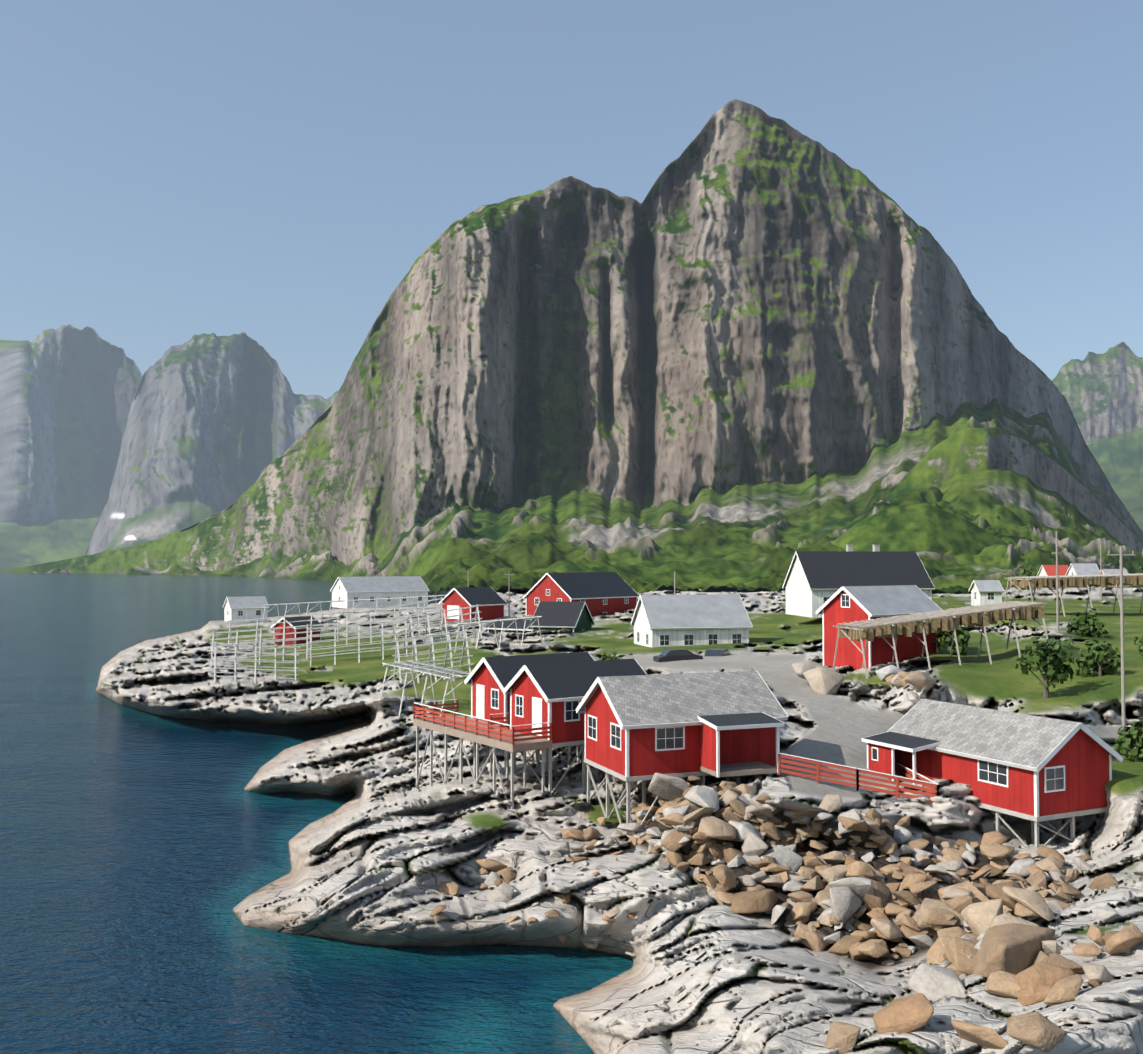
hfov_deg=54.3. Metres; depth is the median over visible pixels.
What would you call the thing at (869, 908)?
boulder
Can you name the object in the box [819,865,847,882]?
boulder
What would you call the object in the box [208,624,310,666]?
rack
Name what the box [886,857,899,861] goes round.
boulder
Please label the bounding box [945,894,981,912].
boulder
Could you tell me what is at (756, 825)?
boulder
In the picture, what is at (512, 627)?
dark shed
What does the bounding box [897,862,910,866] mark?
boulder
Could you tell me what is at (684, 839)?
boulder
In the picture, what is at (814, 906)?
boulder
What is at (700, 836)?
boulder
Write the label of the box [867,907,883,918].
boulder
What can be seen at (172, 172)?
sky
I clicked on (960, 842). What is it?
boulder
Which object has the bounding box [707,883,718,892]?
boulder
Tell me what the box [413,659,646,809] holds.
cabin
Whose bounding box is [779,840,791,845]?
boulder
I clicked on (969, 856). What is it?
boulder
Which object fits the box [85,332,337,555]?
mountain
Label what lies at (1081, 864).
boulder
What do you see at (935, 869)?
boulder
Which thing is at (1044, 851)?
boulder
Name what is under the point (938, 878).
boulder
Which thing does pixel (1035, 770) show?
cabin
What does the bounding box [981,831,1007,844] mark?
boulder
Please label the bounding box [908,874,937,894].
boulder
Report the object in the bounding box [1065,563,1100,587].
house
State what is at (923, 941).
boulder
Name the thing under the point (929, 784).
fence
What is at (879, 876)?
boulder
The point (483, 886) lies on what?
shore boulder
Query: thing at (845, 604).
red barn
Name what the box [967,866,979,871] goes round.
boulder
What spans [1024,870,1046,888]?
boulder
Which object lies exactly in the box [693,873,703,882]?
boulder
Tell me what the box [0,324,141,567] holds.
mountain
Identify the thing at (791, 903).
boulder
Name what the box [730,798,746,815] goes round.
boulder
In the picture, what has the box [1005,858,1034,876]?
boulder
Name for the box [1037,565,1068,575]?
house
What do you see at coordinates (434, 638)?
metal shed
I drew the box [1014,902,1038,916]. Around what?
boulder
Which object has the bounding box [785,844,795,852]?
boulder
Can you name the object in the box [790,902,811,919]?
boulder
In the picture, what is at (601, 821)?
boulder
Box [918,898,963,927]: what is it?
boulder
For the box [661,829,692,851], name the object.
boulder
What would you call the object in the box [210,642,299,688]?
rack
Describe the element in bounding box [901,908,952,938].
boulder
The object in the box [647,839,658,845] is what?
boulder
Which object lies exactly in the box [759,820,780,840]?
boulder
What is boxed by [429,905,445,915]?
shore boulder
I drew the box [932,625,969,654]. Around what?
tree
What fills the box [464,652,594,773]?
cabin
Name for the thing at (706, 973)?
ground
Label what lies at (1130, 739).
bush
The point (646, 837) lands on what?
boulder
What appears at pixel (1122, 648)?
pole
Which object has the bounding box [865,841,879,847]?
boulder
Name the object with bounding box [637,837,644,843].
boulder
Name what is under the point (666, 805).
boulder
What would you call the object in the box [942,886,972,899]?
boulder
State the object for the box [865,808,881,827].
boulder
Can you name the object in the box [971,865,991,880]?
boulder
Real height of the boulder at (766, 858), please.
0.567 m
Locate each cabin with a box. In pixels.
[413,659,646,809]
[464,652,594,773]
[576,670,788,840]
[861,699,1122,847]
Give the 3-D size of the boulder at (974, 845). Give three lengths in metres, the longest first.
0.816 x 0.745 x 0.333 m
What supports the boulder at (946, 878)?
on the ground
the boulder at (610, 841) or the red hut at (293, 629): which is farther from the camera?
the red hut at (293, 629)
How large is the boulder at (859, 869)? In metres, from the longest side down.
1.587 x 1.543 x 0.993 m
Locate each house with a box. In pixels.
[330,576,429,608]
[523,572,638,616]
[529,601,594,635]
[630,594,752,647]
[782,545,934,617]
[969,580,1003,605]
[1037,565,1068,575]
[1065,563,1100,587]
[1102,569,1130,586]
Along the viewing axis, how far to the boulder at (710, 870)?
47.63 m
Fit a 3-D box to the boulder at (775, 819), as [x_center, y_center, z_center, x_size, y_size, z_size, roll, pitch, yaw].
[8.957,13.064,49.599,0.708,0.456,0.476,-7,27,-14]
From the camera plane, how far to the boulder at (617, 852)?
51.19 m
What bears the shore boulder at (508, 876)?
on the ground
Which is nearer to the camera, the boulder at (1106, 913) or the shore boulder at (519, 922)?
the boulder at (1106, 913)
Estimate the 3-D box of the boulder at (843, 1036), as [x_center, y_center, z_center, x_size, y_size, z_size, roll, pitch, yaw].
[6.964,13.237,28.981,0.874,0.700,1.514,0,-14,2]
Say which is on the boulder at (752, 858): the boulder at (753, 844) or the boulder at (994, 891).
the boulder at (753, 844)
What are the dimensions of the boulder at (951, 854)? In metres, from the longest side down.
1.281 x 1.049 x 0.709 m
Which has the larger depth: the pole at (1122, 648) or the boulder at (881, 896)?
the pole at (1122, 648)
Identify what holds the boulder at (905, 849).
on the ground
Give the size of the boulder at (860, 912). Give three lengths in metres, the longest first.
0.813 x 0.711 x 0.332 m
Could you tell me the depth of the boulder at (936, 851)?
50.37 m
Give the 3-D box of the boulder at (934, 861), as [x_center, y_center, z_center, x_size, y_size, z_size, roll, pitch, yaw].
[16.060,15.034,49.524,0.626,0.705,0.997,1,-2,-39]
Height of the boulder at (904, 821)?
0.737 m
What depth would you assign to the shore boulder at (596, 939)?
45.17 m
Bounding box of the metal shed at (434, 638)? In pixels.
[423,634,456,643]
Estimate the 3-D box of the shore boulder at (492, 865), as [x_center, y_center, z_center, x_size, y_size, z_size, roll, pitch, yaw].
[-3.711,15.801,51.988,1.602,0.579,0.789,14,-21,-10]
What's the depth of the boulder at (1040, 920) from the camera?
37.81 m
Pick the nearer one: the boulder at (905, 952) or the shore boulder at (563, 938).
the boulder at (905, 952)
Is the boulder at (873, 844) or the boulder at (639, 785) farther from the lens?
the boulder at (639, 785)
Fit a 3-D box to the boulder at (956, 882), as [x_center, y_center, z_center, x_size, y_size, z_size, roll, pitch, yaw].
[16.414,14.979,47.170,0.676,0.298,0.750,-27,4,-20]
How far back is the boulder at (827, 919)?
42.81 m
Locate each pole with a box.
[504,572,513,616]
[674,571,675,594]
[1056,531,1058,632]
[1100,540,1105,599]
[1107,546,1134,728]
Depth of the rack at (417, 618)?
161.77 m
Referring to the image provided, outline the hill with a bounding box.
[832,503,1142,593]
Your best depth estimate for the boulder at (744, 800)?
50.86 m
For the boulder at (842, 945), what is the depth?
40.57 m
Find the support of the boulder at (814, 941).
on the ground
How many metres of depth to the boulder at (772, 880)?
45.71 m
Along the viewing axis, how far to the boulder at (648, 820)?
54.90 m
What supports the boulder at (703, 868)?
on the ground
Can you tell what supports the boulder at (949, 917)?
on the boulder at (927, 904)
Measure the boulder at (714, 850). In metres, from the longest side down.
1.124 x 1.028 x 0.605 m
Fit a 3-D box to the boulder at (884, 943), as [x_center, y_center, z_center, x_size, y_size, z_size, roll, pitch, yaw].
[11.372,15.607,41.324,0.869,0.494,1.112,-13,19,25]
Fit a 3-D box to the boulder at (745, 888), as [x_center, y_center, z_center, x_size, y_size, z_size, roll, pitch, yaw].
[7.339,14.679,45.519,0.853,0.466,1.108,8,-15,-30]
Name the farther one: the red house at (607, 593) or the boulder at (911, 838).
the red house at (607, 593)
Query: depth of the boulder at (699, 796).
49.27 m
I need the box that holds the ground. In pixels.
[96,587,1142,1053]
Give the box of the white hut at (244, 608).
[223,596,268,622]
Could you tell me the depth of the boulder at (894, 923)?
42.27 m
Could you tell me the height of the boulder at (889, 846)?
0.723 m
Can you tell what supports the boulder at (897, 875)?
on the ground
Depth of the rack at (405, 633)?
135.19 m
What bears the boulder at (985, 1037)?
on the ground
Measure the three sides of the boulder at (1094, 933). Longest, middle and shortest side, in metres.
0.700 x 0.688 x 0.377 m
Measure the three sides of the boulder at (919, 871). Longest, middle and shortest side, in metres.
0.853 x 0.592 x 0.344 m
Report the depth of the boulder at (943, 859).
49.43 m
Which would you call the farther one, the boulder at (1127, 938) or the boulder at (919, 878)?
the boulder at (919, 878)
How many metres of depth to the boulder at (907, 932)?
41.48 m
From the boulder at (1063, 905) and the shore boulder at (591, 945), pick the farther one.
the shore boulder at (591, 945)
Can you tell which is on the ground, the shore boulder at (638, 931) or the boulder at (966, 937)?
the shore boulder at (638, 931)
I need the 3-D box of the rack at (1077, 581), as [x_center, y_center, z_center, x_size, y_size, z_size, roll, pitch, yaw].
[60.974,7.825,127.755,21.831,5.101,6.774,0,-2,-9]
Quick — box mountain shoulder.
[886,427,1142,573]
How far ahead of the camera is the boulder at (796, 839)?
49.46 m
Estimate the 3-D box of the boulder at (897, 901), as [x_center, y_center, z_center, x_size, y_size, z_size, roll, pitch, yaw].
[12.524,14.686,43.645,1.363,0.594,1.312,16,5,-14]
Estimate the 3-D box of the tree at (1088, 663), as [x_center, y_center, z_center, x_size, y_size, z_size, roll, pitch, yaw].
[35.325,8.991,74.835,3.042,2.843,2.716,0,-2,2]
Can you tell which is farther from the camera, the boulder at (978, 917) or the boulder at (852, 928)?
the boulder at (852, 928)
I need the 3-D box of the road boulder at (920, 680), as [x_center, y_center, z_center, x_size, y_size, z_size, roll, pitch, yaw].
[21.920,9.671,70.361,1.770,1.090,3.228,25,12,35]
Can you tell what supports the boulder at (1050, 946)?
on the ground
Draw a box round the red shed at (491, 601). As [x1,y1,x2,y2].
[438,587,506,622]
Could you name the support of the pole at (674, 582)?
on the ground
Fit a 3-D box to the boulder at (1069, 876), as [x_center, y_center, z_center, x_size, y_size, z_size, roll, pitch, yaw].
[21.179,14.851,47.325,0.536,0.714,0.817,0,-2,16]
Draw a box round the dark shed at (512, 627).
[484,618,532,635]
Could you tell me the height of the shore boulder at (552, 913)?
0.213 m
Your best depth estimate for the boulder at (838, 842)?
49.11 m
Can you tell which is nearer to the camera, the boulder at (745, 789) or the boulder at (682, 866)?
the boulder at (682, 866)
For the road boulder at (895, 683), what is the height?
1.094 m
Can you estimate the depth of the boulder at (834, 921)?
42.29 m
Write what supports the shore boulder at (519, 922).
on the ground
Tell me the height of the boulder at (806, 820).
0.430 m
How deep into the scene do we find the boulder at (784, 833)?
49.46 m
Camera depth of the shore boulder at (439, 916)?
45.03 m
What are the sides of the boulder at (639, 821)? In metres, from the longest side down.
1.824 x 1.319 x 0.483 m
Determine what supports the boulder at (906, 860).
on the ground
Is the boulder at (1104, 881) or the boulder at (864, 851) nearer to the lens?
the boulder at (1104, 881)
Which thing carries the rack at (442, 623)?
on the ground
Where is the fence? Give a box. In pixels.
[778,753,938,801]
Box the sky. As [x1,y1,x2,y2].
[0,0,1142,398]
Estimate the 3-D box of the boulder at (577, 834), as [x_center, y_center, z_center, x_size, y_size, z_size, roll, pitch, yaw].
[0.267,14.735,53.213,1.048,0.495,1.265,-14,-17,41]
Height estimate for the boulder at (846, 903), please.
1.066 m
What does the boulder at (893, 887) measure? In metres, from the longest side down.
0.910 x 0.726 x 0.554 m
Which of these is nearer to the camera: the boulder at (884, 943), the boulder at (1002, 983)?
the boulder at (1002, 983)
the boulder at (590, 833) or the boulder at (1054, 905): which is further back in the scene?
the boulder at (590, 833)
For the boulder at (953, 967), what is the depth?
33.93 m
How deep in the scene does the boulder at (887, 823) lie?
50.05 m
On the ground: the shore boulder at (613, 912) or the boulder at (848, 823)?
the shore boulder at (613, 912)
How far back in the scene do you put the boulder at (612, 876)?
47.02 m
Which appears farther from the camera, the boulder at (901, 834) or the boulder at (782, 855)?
the boulder at (901, 834)
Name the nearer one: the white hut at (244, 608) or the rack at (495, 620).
the rack at (495, 620)
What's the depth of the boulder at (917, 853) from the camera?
49.59 m
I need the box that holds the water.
[0,568,633,1053]
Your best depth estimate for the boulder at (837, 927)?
42.27 m
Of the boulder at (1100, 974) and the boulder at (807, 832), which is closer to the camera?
the boulder at (1100, 974)
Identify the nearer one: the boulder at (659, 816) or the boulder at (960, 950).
the boulder at (960, 950)
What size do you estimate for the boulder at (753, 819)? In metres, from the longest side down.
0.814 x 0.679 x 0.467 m
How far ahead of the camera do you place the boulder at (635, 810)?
56.20 m
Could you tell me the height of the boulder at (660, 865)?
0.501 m
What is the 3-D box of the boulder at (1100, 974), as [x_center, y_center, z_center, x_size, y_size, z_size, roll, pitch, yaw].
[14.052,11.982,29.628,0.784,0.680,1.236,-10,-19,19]
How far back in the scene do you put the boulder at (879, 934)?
41.23 m
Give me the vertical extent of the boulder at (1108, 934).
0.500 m
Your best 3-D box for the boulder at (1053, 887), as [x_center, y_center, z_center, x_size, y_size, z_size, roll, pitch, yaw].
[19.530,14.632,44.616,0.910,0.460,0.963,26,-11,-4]
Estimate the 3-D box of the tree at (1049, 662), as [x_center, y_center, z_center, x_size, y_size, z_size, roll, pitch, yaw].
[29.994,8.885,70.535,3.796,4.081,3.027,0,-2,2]
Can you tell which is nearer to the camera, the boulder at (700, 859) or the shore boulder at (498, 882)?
the boulder at (700, 859)
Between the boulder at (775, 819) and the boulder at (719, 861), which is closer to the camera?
the boulder at (719, 861)
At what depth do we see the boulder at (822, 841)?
49.84 m
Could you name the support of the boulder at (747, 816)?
on the boulder
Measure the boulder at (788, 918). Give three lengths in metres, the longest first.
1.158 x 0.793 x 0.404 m
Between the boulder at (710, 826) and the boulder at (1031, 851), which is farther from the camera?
the boulder at (1031, 851)
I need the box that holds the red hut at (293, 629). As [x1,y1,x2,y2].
[271,616,324,644]
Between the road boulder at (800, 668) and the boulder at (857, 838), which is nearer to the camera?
the boulder at (857, 838)
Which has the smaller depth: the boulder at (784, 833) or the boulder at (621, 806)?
the boulder at (784, 833)
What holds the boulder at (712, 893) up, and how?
on the ground
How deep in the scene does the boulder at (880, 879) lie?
46.46 m
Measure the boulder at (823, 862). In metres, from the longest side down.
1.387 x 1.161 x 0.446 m
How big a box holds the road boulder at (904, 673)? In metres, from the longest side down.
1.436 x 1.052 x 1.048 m
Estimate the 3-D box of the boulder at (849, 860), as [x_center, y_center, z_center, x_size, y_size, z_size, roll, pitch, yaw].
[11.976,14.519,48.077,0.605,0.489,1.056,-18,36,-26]
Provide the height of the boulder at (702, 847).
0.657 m
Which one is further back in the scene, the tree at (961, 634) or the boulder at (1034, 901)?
the tree at (961, 634)
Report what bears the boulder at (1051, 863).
on the boulder at (1055, 875)
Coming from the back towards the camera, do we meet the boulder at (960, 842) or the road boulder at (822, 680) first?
the road boulder at (822, 680)
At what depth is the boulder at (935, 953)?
38.94 m
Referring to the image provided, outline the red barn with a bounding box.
[815,585,941,668]
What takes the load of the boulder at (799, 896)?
on the ground
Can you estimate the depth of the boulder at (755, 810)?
49.06 m
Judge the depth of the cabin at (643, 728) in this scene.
56.26 m
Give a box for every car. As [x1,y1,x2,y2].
[403,614,425,623]
[653,648,702,661]
[704,648,730,655]
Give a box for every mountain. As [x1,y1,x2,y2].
[0,99,1142,594]
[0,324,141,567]
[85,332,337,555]
[1052,342,1142,530]
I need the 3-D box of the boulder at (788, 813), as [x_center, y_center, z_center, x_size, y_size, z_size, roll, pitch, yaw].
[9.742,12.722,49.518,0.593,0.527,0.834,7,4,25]
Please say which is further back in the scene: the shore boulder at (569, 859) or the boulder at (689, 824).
the shore boulder at (569, 859)
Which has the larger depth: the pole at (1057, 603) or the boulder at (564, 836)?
the pole at (1057, 603)
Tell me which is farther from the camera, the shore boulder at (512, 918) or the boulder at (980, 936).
the shore boulder at (512, 918)
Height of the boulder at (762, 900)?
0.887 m
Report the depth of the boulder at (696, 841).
47.69 m
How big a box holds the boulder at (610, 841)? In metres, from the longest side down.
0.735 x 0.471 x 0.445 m
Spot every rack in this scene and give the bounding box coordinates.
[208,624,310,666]
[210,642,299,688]
[226,612,340,648]
[262,595,445,622]
[307,619,409,665]
[343,597,444,645]
[379,660,470,716]
[390,630,473,682]
[405,604,482,651]
[454,616,541,652]
[833,601,1048,678]
[1004,573,1142,616]
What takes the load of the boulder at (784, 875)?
on the ground
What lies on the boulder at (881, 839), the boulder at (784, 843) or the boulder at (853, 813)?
the boulder at (853, 813)
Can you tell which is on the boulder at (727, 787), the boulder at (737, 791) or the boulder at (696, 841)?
the boulder at (737, 791)
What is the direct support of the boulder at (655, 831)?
on the ground
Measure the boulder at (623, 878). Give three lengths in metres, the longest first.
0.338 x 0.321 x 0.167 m
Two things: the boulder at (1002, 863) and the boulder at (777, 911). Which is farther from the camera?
the boulder at (1002, 863)
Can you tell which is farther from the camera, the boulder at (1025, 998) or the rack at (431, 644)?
the rack at (431, 644)
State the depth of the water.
54.13 m
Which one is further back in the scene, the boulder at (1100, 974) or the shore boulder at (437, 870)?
the shore boulder at (437, 870)
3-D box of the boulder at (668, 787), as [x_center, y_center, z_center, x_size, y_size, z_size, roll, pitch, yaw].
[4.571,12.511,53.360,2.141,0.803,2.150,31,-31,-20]
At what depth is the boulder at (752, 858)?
47.08 m
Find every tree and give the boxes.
[598,648,622,660]
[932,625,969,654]
[1009,565,1039,590]
[1014,635,1074,697]
[1066,608,1108,638]
[1074,640,1120,676]
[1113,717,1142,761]
[1133,636,1142,658]
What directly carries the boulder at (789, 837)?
on the boulder
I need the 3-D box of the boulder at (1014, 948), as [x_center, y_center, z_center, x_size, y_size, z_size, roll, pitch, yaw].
[12.986,12.779,33.160,2.990,1.819,2.287,-18,-10,-37]
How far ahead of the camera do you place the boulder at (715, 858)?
47.76 m
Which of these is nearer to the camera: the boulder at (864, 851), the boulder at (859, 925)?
the boulder at (859, 925)
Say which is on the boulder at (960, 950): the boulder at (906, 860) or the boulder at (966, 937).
the boulder at (966, 937)
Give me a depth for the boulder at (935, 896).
44.66 m
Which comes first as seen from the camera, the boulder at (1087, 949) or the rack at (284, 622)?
the boulder at (1087, 949)
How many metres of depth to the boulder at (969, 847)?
51.13 m
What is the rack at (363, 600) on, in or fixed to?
on the ground
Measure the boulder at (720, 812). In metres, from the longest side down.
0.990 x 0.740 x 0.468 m
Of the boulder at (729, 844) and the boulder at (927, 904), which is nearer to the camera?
the boulder at (927, 904)
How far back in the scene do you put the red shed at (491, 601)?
180.97 m
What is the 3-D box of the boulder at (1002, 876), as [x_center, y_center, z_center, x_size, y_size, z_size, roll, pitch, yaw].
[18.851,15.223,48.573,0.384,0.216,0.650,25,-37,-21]
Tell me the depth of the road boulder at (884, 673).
78.46 m
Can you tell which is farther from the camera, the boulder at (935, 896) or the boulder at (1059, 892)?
the boulder at (935, 896)
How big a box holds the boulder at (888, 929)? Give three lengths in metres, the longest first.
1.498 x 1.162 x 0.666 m
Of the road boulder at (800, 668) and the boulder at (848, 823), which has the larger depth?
the road boulder at (800, 668)
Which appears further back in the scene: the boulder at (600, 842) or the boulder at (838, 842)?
the boulder at (600, 842)
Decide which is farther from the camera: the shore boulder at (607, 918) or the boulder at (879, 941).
the shore boulder at (607, 918)
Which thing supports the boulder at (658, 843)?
on the ground
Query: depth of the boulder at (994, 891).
38.69 m
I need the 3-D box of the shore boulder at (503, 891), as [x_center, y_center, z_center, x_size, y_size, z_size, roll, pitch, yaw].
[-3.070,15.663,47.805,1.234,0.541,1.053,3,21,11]
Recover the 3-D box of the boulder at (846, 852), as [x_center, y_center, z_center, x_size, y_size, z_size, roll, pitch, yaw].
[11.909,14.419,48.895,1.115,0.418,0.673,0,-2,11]
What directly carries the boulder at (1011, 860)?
on the ground
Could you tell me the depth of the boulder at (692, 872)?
47.45 m
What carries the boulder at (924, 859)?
on the ground
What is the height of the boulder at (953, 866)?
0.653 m
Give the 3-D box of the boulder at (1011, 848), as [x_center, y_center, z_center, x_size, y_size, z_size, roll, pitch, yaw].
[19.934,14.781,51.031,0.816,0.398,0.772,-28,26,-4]
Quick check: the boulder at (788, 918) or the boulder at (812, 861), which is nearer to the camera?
the boulder at (788, 918)
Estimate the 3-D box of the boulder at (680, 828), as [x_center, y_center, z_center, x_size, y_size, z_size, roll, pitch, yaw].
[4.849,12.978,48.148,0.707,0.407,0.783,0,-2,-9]
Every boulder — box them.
[391,860,404,867]
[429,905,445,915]
[432,868,444,872]
[433,911,448,922]
[438,881,459,895]
[476,859,506,871]
[478,867,488,873]
[478,883,488,889]
[484,872,500,885]
[485,882,514,901]
[494,878,503,886]
[496,867,514,877]
[501,870,515,883]
[505,915,519,922]
[508,919,526,925]
[527,917,537,922]
[545,909,559,916]
[550,851,562,857]
[557,935,568,942]
[561,893,570,902]
[562,829,582,838]
[565,830,586,840]
[566,857,576,862]
[570,847,583,851]
[573,827,600,840]
[573,856,587,861]
[580,860,588,865]
[584,943,598,948]
[586,839,601,849]
[590,938,603,941]
[594,840,605,846]
[595,865,607,869]
[597,817,605,825]
[602,907,619,919]
[604,837,615,845]
[604,873,621,878]
[605,916,615,922]
[610,850,623,854]
[617,823,644,831]
[618,803,625,809]
[620,876,626,881]
[624,811,636,822]
[625,949,635,956]
[626,913,637,920]
[627,833,640,848]
[630,807,640,813]
[631,836,637,842]
[631,925,646,937]
[634,833,645,837]
[635,811,647,826]
[636,810,651,819]
[637,781,650,793]
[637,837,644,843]
[640,806,657,817]
[642,835,652,840]
[646,818,651,824]
[646,827,662,837]
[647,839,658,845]
[648,773,688,800]
[648,844,655,852]
[651,794,662,799]
[654,839,663,850]
[654,861,668,869]
[655,814,662,822]
[658,798,668,806]
[658,801,677,812]
[659,813,683,825]
[661,829,673,840]
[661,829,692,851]
[662,805,689,816]
[664,804,697,826]
[666,850,683,866]
[675,824,691,830]
[676,862,690,872]
[678,836,689,842]
[681,800,698,806]
[682,786,692,799]
[682,849,695,861]
[683,807,714,825]
[684,785,718,811]
[685,814,700,846]
[685,820,695,828]
[686,775,700,780]
[686,849,710,865]
[688,867,700,879]
[690,826,697,834]
[692,832,712,840]
[693,839,705,843]
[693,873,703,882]
[694,840,710,852]
[696,865,708,871]
[698,814,735,839]
[698,874,717,888]
[704,866,713,874]
[707,843,722,857]
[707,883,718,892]
[708,850,718,860]
[708,890,725,904]
[710,858,724,864]
[713,864,735,887]
[713,880,738,891]
[715,807,732,818]
[716,891,732,904]
[719,781,736,788]
[719,790,738,806]
[720,842,733,847]
[720,846,743,863]
[721,810,740,822]
[722,785,739,795]
[727,854,745,867]
[728,788,741,794]
[728,821,763,840]
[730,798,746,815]
[731,888,776,912]
[732,811,747,820]
[734,784,756,796]
[738,796,750,805]
[738,875,755,885]
[740,883,764,890]
[741,832,767,855]
[743,794,755,803]
[743,813,752,819]
[743,854,762,865]
[745,804,772,818]
[747,861,769,868]
[748,815,759,822]
[749,793,771,805]
[751,870,765,881]
[752,822,759,830]
[754,816,768,823]
[756,795,770,803]
[756,874,783,885]
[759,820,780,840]
[759,845,802,873]
[760,863,792,871]
[762,797,776,811]
[763,855,775,864]
[765,839,775,848]
[768,816,781,821]
[771,905,786,924]
[772,871,789,887]
[774,822,786,827]
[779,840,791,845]
[780,831,788,835]
[781,830,793,841]
[781,902,791,909]
[782,879,802,890]
[784,810,794,817]
[784,922,794,926]
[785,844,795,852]
[785,913,808,924]
[787,899,796,909]
[788,891,813,902]
[789,874,808,883]
[790,833,801,844]
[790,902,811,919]
[791,807,821,817]
[792,661,832,679]
[792,816,810,823]
[793,815,803,819]
[794,872,810,882]
[794,923,828,950]
[797,826,807,840]
[797,866,815,883]
[800,827,819,837]
[800,876,825,892]
[802,855,822,868]
[803,667,844,694]
[806,851,817,855]
[808,921,819,928]
[808,926,816,931]
[809,901,817,913]
[810,840,828,850]
[811,820,824,830]
[814,812,832,819]
[814,856,828,869]
[814,889,829,908]
[815,865,829,875]
[816,907,832,921]
[818,839,828,845]
[819,794,842,813]
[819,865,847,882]
[820,851,845,864]
[820,899,831,906]
[820,913,834,926]
[824,828,830,835]
[824,931,840,943]
[825,1022,860,1053]
[827,935,864,954]
[828,877,873,903]
[829,886,862,922]
[830,918,839,924]
[833,839,845,844]
[834,919,847,929]
[835,830,841,837]
[837,816,866,830]
[838,808,860,833]
[839,850,855,855]
[843,853,856,864]
[843,918,851,928]
[845,682,870,695]
[845,861,876,879]
[846,915,858,931]
[847,848,858,860]
[848,842,859,845]
[848,942,873,959]
[850,836,861,841]
[850,847,863,856]
[850,930,877,941]
[852,920,872,930]
[854,904,867,918]
[857,941,888,957]
[860,815,880,835]
[860,849,872,854]
[861,851,874,861]
[861,876,890,907]
[861,939,882,943]
[863,901,871,910]
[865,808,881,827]
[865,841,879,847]
[866,909,888,919]
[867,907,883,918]
[869,830,887,844]
[870,918,902,939]
[873,874,884,879]
[873,993,933,1043]
[874,928,899,941]
[875,818,879,826]
[876,665,902,680]
[877,853,887,857]
[877,870,884,881]
[877,937,889,956]
[878,835,897,853]
[879,864,903,875]
[881,959,893,965]
[882,818,893,830]
[884,903,913,916]
[885,674,895,684]
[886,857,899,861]
[886,883,900,891]
[887,898,908,907]
[888,850,898,857]
[888,888,895,899]
[888,954,899,959]
[890,919,900,930]
[891,674,903,687]
[891,890,920,910]
[892,870,902,878]
[893,671,908,680]
[893,825,911,842]
[894,945,914,956]
[895,910,910,925]
[896,815,909,826]
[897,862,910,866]
[897,942,908,947]
[899,679,908,687]
[899,845,914,853]
[899,857,910,865]
[901,873,927,888]
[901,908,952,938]
[901,914,921,931]
[901,924,918,937]
[902,866,917,877]
[904,671,934,690]
[904,838,928,854]
[906,836,916,842]
[907,691,918,703]
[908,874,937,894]
[908,934,934,947]
[908,946,916,952]
[908,963,968,1001]
[911,858,921,866]
[912,848,933,857]
[913,833,921,838]
[914,869,925,874]
[916,853,930,866]
[916,931,929,934]
[917,887,935,900]
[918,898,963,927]
[924,864,946,874]
[925,907,959,925]
[926,872,938,878]
[926,937,944,964]
[928,857,939,864]
[929,914,954,930]
[931,893,940,900]
[932,845,941,858]
[933,875,944,881]
[934,861,966,871]
[936,855,950,861]
[937,881,988,901]
[937,927,969,962]
[938,874,950,882]
[941,841,953,847]
[941,847,962,861]
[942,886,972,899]
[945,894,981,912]
[946,871,963,882]
[946,937,977,974]
[946,962,962,975]
[950,869,971,877]
[951,1020,1007,1049]
[953,877,969,883]
[955,839,969,846]
[958,845,973,857]
[960,899,1002,934]
[961,935,974,939]
[962,850,975,864]
[965,934,978,940]
[966,843,976,856]
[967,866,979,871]
[969,841,980,848]
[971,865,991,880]
[973,923,1055,981]
[974,939,981,949]
[977,882,991,895]
[977,929,986,940]
[978,877,990,882]
[980,843,1010,858]
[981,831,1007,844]
[984,971,1020,998]
[986,864,1002,877]
[986,881,1023,910]
[990,858,1009,869]
[990,914,1039,927]
[992,879,1012,883]
[997,874,1008,878]
[1002,845,1013,856]
[1003,886,1054,920]
[1004,873,1027,882]
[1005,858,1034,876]
[1005,910,1014,915]
[1006,1012,1065,1051]
[1008,853,1034,864]
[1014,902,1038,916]
[1015,962,1074,994]
[1016,985,1053,1005]
[1018,847,1040,858]
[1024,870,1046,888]
[1026,916,1040,920]
[1027,861,1040,877]
[1027,884,1040,891]
[1031,951,1049,965]
[1032,872,1051,880]
[1032,917,1044,923]
[1034,856,1062,871]
[1036,845,1064,862]
[1038,890,1049,897]
[1041,940,1062,953]
[1043,974,1082,1004]
[1045,889,1054,895]
[1046,900,1062,911]
[1046,953,1084,973]
[1048,871,1064,881]
[1048,883,1058,892]
[1049,898,1069,909]
[1053,877,1063,885]
[1055,887,1070,899]
[1060,883,1081,897]
[1064,869,1076,882]
[1072,943,1101,956]
[1073,857,1092,870]
[1074,868,1079,876]
[1075,855,1092,860]
[1081,963,1113,984]
[1086,924,1104,944]
[1087,980,1100,987]
[1088,873,1118,891]
[1091,905,1120,921]
[1103,931,1118,941]
[1105,924,1142,953]

